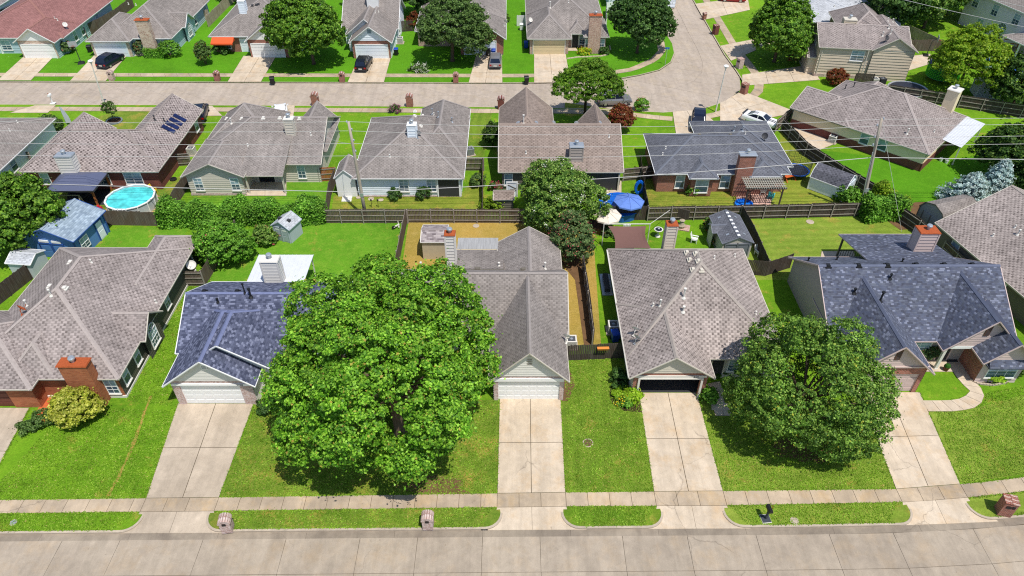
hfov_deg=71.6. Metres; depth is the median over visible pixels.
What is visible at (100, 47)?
garage door
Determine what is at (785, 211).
wooden fence
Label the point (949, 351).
door
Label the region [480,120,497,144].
shrub
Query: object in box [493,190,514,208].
garden shed
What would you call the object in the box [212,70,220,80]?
brick mailbox
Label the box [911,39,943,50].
wooden fence
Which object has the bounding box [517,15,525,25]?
white fence
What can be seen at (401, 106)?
kerb
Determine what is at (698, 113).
parked car
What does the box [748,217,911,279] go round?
lawn
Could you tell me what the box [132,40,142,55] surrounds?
shrub
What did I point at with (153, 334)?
window
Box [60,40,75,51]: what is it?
shrub
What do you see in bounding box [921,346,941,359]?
shrub
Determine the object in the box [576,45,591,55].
shrub
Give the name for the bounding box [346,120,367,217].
utility pole
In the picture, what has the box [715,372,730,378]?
shrub
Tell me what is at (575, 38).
door
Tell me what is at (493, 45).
garage door
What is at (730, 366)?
window
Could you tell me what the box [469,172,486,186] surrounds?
shrub
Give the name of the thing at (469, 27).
tree
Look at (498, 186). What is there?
shrub
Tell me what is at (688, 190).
shrub
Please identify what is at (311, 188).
lawn
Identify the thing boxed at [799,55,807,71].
garage door
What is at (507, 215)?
wooden fence
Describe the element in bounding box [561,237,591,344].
bare ground
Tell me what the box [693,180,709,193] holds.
window
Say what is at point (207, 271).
wooden fence
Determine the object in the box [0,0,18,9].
house
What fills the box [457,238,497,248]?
patio cover
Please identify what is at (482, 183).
wooden fence
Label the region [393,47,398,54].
wheeled bin
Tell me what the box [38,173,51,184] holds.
window
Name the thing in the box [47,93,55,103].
post mailbox
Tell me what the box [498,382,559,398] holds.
garage door
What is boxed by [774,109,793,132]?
wooden fence
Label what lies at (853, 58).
window
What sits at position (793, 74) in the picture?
driveway
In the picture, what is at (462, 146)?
overhead cable
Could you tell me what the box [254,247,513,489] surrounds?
tree
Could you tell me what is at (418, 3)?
tree
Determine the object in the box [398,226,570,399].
house
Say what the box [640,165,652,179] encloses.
wooden fence
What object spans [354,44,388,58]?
garage door
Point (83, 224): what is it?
garden shed
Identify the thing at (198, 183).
window
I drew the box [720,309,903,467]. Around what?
tree
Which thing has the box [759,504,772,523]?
post mailbox
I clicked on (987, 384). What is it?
stone edging
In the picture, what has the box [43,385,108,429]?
shrub
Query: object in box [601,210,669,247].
shade sail
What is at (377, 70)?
driveway
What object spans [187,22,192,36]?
window
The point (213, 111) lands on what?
driveway
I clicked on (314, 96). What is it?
brick mailbox
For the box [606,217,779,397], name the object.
house
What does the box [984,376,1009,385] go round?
shrub
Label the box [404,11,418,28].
shrub
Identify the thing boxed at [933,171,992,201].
spruce tree
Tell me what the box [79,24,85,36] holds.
window
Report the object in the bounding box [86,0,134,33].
wooden fence
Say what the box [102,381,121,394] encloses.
window
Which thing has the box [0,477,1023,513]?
pavement
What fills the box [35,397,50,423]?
path
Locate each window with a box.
[0,40,13,50]
[9,159,19,173]
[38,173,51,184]
[72,30,79,41]
[78,233,90,246]
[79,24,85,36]
[100,175,112,184]
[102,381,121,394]
[122,173,144,184]
[122,368,132,387]
[133,349,143,367]
[147,322,161,349]
[164,296,172,310]
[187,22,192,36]
[192,178,205,191]
[194,121,199,132]
[229,178,241,191]
[296,166,306,178]
[398,180,409,192]
[426,180,436,192]
[504,174,512,185]
[579,35,584,44]
[600,39,604,46]
[674,175,685,188]
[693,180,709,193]
[718,175,730,188]
[725,360,749,372]
[849,50,865,61]
[858,133,870,145]
[876,139,888,151]
[916,343,932,354]
[951,240,960,250]
[970,0,979,8]
[975,18,984,28]
[983,369,1017,378]
[989,3,1000,17]
[993,23,1006,37]
[1010,12,1021,26]
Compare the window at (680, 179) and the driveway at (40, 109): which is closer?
the window at (680, 179)
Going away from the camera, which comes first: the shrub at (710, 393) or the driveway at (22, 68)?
the shrub at (710, 393)
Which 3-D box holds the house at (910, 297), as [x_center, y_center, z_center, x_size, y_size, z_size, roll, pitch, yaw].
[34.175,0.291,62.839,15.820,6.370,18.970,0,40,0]
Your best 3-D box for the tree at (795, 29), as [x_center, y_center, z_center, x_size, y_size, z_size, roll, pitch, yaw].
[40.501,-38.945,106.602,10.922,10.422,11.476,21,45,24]
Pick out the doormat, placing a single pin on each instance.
(951, 360)
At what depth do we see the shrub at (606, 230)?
74.16 m
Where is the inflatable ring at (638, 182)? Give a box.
[634,180,643,193]
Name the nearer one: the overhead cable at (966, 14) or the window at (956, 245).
the window at (956, 245)
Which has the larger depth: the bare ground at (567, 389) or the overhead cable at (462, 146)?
the overhead cable at (462, 146)
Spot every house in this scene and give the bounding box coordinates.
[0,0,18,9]
[0,0,112,57]
[0,118,56,173]
[0,235,198,406]
[19,93,203,188]
[85,0,209,56]
[162,252,357,404]
[180,101,340,194]
[208,0,320,57]
[341,0,405,58]
[351,99,470,196]
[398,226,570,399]
[414,0,507,54]
[498,87,623,190]
[525,0,609,53]
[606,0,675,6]
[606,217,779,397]
[643,121,793,195]
[785,0,900,25]
[787,223,1023,391]
[790,80,984,171]
[799,3,918,80]
[934,185,1023,325]
[958,0,1023,56]
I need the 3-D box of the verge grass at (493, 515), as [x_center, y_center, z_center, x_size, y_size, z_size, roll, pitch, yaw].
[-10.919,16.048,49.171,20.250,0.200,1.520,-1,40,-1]
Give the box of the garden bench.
[599,273,612,295]
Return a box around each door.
[0,391,14,405]
[19,44,57,57]
[38,242,54,256]
[51,243,63,251]
[92,42,130,56]
[93,218,107,240]
[180,386,244,402]
[239,38,249,51]
[250,43,285,57]
[258,177,275,181]
[272,225,283,241]
[279,227,290,243]
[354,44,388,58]
[464,40,496,54]
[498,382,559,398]
[506,182,517,196]
[532,40,565,53]
[571,35,578,47]
[708,360,726,377]
[724,243,738,247]
[736,243,750,256]
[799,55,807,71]
[857,374,918,390]
[921,210,936,224]
[933,349,952,359]
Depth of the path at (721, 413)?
56.31 m
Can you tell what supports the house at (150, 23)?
on the lawn at (517, 57)
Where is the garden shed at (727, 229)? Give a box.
[706,209,753,257]
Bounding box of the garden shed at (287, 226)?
[270,210,302,243]
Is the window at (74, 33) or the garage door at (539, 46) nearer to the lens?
the garage door at (539, 46)
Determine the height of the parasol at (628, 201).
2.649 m
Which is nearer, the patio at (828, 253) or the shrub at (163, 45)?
the patio at (828, 253)
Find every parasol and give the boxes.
[593,208,621,224]
[613,193,643,210]
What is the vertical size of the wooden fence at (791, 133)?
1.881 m
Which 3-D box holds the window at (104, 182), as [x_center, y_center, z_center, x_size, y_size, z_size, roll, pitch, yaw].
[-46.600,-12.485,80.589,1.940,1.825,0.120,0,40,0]
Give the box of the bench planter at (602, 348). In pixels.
[597,347,608,349]
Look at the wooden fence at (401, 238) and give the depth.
72.70 m
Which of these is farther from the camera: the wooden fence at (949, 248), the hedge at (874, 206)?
the hedge at (874, 206)
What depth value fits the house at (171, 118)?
81.25 m
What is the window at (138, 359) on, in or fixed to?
in the house at (98, 318)
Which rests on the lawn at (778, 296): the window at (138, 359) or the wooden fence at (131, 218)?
the wooden fence at (131, 218)
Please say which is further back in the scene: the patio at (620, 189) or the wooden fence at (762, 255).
the patio at (620, 189)
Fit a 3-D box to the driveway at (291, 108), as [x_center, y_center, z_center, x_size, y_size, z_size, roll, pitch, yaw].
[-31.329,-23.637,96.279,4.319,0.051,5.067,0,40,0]
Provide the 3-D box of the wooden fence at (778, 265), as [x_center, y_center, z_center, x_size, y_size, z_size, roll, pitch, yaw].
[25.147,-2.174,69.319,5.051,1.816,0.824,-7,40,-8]
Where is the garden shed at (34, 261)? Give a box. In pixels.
[4,248,48,277]
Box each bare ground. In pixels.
[392,475,470,497]
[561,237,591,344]
[562,370,574,400]
[772,438,842,463]
[885,202,923,229]
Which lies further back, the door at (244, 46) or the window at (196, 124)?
the door at (244, 46)
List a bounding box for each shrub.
[8,414,39,440]
[27,407,56,428]
[38,114,63,130]
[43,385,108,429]
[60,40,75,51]
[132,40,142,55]
[156,39,182,55]
[189,213,259,265]
[192,39,213,63]
[211,45,230,54]
[248,223,279,245]
[252,396,281,415]
[386,186,403,202]
[388,104,402,114]
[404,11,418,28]
[405,61,430,73]
[413,186,431,198]
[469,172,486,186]
[478,195,505,214]
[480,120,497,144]
[488,180,502,190]
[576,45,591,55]
[598,45,610,54]
[600,225,613,238]
[603,366,628,390]
[607,102,636,129]
[608,385,622,402]
[615,394,638,408]
[620,385,646,406]
[633,97,649,110]
[685,185,699,195]
[696,384,721,405]
[701,217,709,230]
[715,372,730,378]
[787,53,801,60]
[825,67,850,85]
[831,184,860,202]
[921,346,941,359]
[925,59,959,84]
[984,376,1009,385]
[991,173,1023,191]
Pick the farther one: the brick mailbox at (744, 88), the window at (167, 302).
the brick mailbox at (744, 88)
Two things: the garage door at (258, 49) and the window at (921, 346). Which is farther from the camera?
the garage door at (258, 49)
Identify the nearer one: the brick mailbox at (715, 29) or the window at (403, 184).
the window at (403, 184)
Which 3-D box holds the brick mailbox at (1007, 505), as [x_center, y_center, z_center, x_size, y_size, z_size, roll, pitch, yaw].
[34.177,15.038,49.029,0.900,1.530,0.840,9,41,11]
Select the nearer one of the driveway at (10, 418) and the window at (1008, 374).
the driveway at (10, 418)
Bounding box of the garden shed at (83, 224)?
[22,198,110,256]
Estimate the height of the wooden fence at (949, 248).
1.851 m
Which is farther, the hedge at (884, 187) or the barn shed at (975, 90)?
the barn shed at (975, 90)
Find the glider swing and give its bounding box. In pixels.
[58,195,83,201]
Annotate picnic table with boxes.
[784,175,795,182]
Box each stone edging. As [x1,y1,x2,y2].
[567,45,610,58]
[970,379,1008,385]
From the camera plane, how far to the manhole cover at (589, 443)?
54.07 m
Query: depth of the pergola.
77.77 m
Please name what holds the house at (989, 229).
on the lawn at (778, 296)
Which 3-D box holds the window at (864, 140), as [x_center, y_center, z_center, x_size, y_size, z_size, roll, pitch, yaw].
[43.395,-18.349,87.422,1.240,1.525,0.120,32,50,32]
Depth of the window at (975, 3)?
118.73 m
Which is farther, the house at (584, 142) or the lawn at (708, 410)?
the house at (584, 142)
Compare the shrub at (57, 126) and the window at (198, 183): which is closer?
the window at (198, 183)
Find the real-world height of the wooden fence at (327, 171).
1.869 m
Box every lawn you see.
[0,0,673,83]
[0,0,1023,497]
[0,282,198,499]
[56,111,149,130]
[59,176,179,209]
[95,227,188,246]
[192,181,328,206]
[208,221,406,282]
[221,400,499,496]
[331,169,484,219]
[402,219,600,344]
[468,113,491,164]
[561,350,652,491]
[565,102,608,115]
[645,131,847,215]
[701,400,895,489]
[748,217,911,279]
[821,150,1006,202]
[928,395,1023,482]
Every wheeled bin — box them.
[85,44,92,51]
[269,76,274,83]
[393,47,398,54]
[524,40,527,47]
[524,75,528,83]
[610,328,620,341]
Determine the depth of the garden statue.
75.23 m
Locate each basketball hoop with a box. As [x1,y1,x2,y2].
[67,41,84,64]
[922,35,939,56]
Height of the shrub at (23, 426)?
1.412 m
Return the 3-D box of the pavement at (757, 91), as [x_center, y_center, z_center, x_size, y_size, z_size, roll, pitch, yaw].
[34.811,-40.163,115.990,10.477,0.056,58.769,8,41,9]
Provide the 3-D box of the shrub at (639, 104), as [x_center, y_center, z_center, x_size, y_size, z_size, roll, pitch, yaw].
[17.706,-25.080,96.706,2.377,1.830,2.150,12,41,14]
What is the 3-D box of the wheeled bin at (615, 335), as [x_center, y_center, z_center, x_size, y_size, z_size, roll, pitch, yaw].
[9.037,4.200,62.287,0.700,1.090,0.880,-7,41,-9]
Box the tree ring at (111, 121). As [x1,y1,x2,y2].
[106,117,122,124]
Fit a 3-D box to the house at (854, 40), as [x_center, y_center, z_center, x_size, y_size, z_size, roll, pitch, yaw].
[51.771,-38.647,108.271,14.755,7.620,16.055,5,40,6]
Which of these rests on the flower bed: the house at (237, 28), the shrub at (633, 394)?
the shrub at (633, 394)
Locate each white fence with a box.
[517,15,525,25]
[605,2,612,24]
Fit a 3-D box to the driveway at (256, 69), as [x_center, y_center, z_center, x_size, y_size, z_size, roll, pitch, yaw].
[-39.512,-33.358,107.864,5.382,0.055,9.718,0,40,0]
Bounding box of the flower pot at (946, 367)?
[943,363,950,371]
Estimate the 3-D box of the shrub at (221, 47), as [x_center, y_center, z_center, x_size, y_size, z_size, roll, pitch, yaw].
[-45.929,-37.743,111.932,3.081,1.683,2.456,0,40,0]
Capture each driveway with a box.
[0,57,51,79]
[0,408,27,461]
[11,105,55,112]
[70,55,124,80]
[146,403,252,497]
[207,106,221,115]
[228,56,274,81]
[287,105,294,115]
[348,58,390,81]
[469,54,501,82]
[497,399,564,492]
[534,54,567,82]
[640,393,722,491]
[673,110,712,132]
[695,0,749,19]
[720,92,793,120]
[721,40,769,60]
[742,66,819,84]
[859,392,959,488]
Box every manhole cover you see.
[583,439,592,446]
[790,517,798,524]
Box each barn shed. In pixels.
[807,162,856,201]
[916,194,976,229]
[969,77,1009,100]
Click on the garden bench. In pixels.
(606, 286)
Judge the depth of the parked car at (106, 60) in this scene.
107.50 m
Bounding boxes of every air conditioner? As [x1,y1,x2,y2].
[185,146,196,155]
[396,36,404,43]
[467,147,475,156]
[567,335,577,350]
[605,320,618,335]
[826,133,837,144]
[879,77,887,85]
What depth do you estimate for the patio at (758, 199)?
80.09 m
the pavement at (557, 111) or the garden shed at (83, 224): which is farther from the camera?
the pavement at (557, 111)
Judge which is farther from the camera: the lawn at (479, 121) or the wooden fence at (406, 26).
the wooden fence at (406, 26)
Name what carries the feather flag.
on the lawn at (778, 296)
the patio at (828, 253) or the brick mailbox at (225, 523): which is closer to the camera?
the brick mailbox at (225, 523)
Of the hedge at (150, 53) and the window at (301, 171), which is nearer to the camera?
the window at (301, 171)
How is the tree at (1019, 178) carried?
on the lawn at (778, 296)
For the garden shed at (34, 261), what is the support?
on the lawn at (778, 296)
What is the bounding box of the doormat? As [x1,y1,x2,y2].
[947,359,957,361]
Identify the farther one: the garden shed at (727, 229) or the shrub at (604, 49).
the shrub at (604, 49)
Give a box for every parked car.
[95,52,124,67]
[194,103,209,121]
[272,103,287,110]
[354,55,372,70]
[488,52,502,67]
[596,90,631,106]
[690,107,705,129]
[723,0,745,2]
[740,108,776,127]
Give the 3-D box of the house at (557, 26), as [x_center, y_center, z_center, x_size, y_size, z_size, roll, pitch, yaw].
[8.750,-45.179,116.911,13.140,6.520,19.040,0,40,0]
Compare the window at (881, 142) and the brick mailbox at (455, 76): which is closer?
the window at (881, 142)
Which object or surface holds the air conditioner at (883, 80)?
on the lawn at (778, 296)
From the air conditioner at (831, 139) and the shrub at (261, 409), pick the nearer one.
the shrub at (261, 409)
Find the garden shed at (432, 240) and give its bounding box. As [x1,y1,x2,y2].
[420,225,448,258]
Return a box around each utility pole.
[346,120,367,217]
[861,117,884,201]
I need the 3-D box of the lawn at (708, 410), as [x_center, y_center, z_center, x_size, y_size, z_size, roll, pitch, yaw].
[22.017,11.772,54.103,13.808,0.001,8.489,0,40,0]
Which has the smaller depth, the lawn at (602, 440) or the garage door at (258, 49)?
the lawn at (602, 440)
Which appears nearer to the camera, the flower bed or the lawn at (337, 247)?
the flower bed
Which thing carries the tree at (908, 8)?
on the lawn at (778, 296)
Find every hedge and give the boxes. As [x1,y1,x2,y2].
[142,47,167,58]
[153,191,327,230]
[856,190,913,223]
[870,179,912,211]
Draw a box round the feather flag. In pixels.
[59,107,70,123]
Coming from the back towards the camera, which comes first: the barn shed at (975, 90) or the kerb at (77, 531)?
the barn shed at (975, 90)
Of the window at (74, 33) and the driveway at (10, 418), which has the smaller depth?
the driveway at (10, 418)
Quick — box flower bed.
[609,370,641,412]
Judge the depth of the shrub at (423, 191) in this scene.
79.33 m
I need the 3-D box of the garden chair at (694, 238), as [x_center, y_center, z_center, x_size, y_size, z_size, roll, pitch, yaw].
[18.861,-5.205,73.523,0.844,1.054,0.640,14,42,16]
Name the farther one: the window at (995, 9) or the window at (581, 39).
the window at (995, 9)
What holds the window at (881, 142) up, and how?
in the house at (845, 103)
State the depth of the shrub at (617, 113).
90.17 m
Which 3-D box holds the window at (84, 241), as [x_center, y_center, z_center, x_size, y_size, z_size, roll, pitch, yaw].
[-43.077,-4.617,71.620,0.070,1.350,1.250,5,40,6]
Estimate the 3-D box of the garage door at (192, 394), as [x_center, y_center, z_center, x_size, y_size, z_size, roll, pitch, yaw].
[-23.720,8.422,56.393,4.750,2.164,0.055,0,40,0]
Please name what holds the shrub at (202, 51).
on the lawn at (517, 57)
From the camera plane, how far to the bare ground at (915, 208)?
77.84 m
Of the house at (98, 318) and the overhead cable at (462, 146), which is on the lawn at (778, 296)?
the house at (98, 318)
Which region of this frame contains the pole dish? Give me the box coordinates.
[186,260,195,270]
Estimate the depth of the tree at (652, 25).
106.65 m
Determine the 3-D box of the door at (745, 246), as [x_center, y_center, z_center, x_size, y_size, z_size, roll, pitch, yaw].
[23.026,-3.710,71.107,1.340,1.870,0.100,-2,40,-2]
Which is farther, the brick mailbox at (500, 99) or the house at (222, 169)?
the brick mailbox at (500, 99)
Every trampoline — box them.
[788,150,813,180]
[887,81,927,97]
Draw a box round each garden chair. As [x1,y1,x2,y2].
[690,231,698,243]
[746,191,752,202]
[754,244,758,256]
[767,192,774,199]
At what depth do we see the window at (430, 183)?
79.48 m
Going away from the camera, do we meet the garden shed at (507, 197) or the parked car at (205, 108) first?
the garden shed at (507, 197)
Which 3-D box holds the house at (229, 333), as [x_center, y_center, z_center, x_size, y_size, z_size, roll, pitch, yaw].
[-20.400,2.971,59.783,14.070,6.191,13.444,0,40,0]
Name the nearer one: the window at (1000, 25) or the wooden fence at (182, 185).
the wooden fence at (182, 185)
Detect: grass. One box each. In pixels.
[0,269,1023,531]
[0,512,141,530]
[208,507,499,528]
[563,506,660,525]
[724,502,909,524]
[967,492,1023,516]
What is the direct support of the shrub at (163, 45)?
on the lawn at (517, 57)
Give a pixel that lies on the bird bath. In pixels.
(657, 229)
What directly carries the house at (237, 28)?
on the lawn at (517, 57)
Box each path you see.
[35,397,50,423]
[106,396,151,497]
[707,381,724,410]
[714,403,730,415]
[922,372,983,410]
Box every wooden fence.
[0,265,32,303]
[30,210,157,225]
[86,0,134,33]
[164,176,188,218]
[182,271,204,285]
[199,220,234,283]
[206,0,234,26]
[317,167,335,181]
[318,208,407,223]
[324,169,335,216]
[394,209,406,262]
[401,20,412,31]
[407,208,529,223]
[482,157,482,209]
[567,343,623,360]
[581,255,594,344]
[601,205,648,219]
[639,155,648,219]
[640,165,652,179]
[647,205,742,220]
[740,202,885,218]
[741,206,770,268]
[748,253,793,275]
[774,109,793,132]
[780,118,884,195]
[854,73,874,81]
[888,84,1023,116]
[894,207,926,231]
[909,25,939,47]
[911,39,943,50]
[942,240,964,258]
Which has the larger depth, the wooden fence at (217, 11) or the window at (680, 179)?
the wooden fence at (217, 11)
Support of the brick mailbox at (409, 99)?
on the lawn at (778, 296)
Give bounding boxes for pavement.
[0,39,665,76]
[0,107,672,120]
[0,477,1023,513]
[703,0,763,117]
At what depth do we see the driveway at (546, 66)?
108.36 m
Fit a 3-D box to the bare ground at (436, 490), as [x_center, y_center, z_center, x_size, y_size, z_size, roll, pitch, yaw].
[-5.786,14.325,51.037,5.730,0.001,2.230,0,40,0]
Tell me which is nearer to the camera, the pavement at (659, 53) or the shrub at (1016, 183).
the shrub at (1016, 183)
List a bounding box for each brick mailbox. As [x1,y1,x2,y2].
[106,69,115,80]
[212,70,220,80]
[217,512,233,533]
[310,91,318,104]
[338,71,344,81]
[405,93,412,106]
[421,509,433,529]
[453,71,458,82]
[497,95,504,109]
[702,12,706,19]
[712,24,719,34]
[735,57,744,68]
[740,82,749,94]
[994,493,1020,517]
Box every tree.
[0,169,68,257]
[99,100,118,120]
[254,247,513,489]
[258,0,347,64]
[402,0,429,9]
[416,0,496,61]
[518,154,613,232]
[547,207,597,265]
[550,55,627,114]
[606,0,678,53]
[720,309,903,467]
[747,0,818,62]
[861,0,934,23]
[907,0,972,28]
[927,21,1016,87]
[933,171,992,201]
[966,120,1023,185]
[984,51,1023,104]
[984,158,1016,194]
[1012,165,1023,189]
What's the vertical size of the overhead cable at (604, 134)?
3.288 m
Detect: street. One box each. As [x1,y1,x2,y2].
[0,0,740,111]
[0,498,1023,575]
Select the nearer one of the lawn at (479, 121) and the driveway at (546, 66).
the lawn at (479, 121)
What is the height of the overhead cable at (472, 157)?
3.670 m
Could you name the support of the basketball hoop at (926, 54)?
on the patio at (918, 61)
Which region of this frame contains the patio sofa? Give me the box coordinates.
[67,192,90,198]
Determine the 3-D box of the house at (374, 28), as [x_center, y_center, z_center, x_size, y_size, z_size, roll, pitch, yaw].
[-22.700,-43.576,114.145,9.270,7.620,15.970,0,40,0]
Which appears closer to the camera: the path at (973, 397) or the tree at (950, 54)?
the path at (973, 397)
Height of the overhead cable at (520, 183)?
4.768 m
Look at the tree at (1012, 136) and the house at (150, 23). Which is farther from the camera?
the house at (150, 23)
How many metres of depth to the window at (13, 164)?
82.76 m
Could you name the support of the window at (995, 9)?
in the house at (1002, 11)
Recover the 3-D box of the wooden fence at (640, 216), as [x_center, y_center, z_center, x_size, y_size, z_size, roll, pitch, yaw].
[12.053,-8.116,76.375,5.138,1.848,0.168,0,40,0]
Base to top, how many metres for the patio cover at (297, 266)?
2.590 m
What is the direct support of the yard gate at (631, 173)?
on the lawn at (778, 296)
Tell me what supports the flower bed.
on the lawn at (602, 440)
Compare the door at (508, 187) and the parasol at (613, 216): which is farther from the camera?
the door at (508, 187)
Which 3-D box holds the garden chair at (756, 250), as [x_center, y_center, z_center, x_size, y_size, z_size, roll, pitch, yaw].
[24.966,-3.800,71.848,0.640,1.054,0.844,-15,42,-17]
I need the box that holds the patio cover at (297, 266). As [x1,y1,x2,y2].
[247,254,315,280]
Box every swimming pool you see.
[104,184,158,211]
[599,192,638,222]
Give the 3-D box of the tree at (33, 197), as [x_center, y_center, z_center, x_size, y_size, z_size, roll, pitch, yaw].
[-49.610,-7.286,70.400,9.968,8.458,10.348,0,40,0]
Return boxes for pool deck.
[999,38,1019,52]
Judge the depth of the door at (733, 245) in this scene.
70.60 m
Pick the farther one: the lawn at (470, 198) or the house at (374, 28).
the house at (374, 28)
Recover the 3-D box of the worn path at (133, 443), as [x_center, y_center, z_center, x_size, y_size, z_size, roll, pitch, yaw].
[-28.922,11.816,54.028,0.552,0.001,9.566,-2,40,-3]
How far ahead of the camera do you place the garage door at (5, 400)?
56.43 m
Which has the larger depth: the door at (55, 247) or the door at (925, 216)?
the door at (925, 216)
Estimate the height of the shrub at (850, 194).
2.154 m
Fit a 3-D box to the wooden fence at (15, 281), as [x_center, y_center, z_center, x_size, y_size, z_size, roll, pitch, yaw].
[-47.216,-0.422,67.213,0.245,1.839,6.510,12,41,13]
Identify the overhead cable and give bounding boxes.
[0,118,999,126]
[0,124,1023,134]
[16,144,993,157]
[20,136,1000,146]
[53,157,1023,191]
[882,123,901,230]
[906,0,1022,26]
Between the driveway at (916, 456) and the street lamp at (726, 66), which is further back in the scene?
the street lamp at (726, 66)
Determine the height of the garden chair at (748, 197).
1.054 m
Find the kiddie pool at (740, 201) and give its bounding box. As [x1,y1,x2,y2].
[734,198,752,207]
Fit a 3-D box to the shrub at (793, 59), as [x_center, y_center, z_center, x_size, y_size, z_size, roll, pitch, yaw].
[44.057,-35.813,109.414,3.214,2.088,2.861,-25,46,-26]
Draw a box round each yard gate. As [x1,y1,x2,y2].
[175,153,190,165]
[465,157,483,170]
[622,167,646,181]
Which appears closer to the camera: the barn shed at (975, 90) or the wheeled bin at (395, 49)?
the barn shed at (975, 90)
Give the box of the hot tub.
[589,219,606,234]
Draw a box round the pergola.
[742,177,786,204]
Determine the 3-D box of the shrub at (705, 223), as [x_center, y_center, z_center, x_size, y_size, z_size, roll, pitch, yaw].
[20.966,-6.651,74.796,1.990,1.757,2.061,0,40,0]
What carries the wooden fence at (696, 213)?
on the lawn at (778, 296)
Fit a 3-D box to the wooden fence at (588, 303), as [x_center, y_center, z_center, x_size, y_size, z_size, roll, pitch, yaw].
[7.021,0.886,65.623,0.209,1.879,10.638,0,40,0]
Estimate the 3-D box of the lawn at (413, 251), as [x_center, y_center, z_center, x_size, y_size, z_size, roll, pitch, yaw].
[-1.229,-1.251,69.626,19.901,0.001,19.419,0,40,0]
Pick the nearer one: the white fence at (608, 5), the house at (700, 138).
the house at (700, 138)
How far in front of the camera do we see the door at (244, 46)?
112.22 m
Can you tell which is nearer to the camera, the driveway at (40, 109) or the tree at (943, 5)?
the driveway at (40, 109)
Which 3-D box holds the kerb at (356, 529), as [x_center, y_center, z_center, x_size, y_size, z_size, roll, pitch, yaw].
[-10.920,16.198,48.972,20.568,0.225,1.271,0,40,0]
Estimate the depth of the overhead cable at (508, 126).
70.67 m
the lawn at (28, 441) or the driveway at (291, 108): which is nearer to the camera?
the lawn at (28, 441)
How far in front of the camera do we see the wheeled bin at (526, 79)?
103.12 m
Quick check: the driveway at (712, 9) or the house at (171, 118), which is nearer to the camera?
the house at (171, 118)
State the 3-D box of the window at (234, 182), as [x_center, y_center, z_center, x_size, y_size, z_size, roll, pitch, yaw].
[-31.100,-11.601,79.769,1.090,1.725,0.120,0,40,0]
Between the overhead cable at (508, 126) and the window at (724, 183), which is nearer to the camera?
the overhead cable at (508, 126)
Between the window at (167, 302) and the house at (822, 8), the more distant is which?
the house at (822, 8)
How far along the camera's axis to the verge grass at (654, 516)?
49.25 m
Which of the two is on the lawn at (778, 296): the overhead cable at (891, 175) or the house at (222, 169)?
the house at (222, 169)
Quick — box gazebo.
[47,172,112,205]
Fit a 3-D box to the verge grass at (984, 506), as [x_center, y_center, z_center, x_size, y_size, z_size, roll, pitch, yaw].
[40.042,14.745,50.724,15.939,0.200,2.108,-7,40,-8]
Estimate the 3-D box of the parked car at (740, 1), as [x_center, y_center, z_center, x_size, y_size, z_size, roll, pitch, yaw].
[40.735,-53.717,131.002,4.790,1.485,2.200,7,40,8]
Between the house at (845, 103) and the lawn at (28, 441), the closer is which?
the lawn at (28, 441)
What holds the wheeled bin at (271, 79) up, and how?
on the street at (690, 76)
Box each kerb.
[0,0,741,112]
[0,37,674,83]
[0,516,143,534]
[206,513,502,531]
[561,512,663,528]
[722,509,912,527]
[965,503,1023,519]
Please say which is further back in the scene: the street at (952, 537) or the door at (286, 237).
the door at (286, 237)
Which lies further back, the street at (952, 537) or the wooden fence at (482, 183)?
the wooden fence at (482, 183)
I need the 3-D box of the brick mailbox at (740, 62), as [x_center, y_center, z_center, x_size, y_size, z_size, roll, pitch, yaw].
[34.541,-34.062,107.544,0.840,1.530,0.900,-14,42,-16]
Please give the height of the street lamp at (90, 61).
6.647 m
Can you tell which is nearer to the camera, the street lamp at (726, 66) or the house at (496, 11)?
the street lamp at (726, 66)
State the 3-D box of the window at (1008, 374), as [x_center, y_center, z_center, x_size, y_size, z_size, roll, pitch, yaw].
[40.000,6.797,57.881,2.540,1.675,0.120,0,40,0]
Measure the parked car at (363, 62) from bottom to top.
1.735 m
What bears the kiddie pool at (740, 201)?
on the patio at (758, 199)
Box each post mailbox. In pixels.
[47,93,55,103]
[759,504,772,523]
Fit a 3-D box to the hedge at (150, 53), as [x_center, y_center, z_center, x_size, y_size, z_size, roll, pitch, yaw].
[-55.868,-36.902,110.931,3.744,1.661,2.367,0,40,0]
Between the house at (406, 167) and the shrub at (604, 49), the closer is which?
the house at (406, 167)
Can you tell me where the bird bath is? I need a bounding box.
[654,226,662,237]
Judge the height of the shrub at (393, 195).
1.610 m
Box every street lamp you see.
[88,59,104,106]
[715,65,728,111]
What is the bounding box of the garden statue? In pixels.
[677,208,689,231]
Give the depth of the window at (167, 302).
64.33 m
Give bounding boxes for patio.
[66,189,110,204]
[245,182,285,195]
[607,181,621,192]
[735,194,771,204]
[794,127,832,149]
[821,251,853,256]
[909,54,930,69]
[926,360,965,371]
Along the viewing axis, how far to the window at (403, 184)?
79.59 m
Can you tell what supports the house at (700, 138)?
on the lawn at (778, 296)
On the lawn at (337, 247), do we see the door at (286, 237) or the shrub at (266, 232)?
the shrub at (266, 232)
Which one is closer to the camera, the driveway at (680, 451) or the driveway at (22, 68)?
the driveway at (680, 451)
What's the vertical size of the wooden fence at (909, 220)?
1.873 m
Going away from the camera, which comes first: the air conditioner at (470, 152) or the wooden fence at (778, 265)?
the wooden fence at (778, 265)

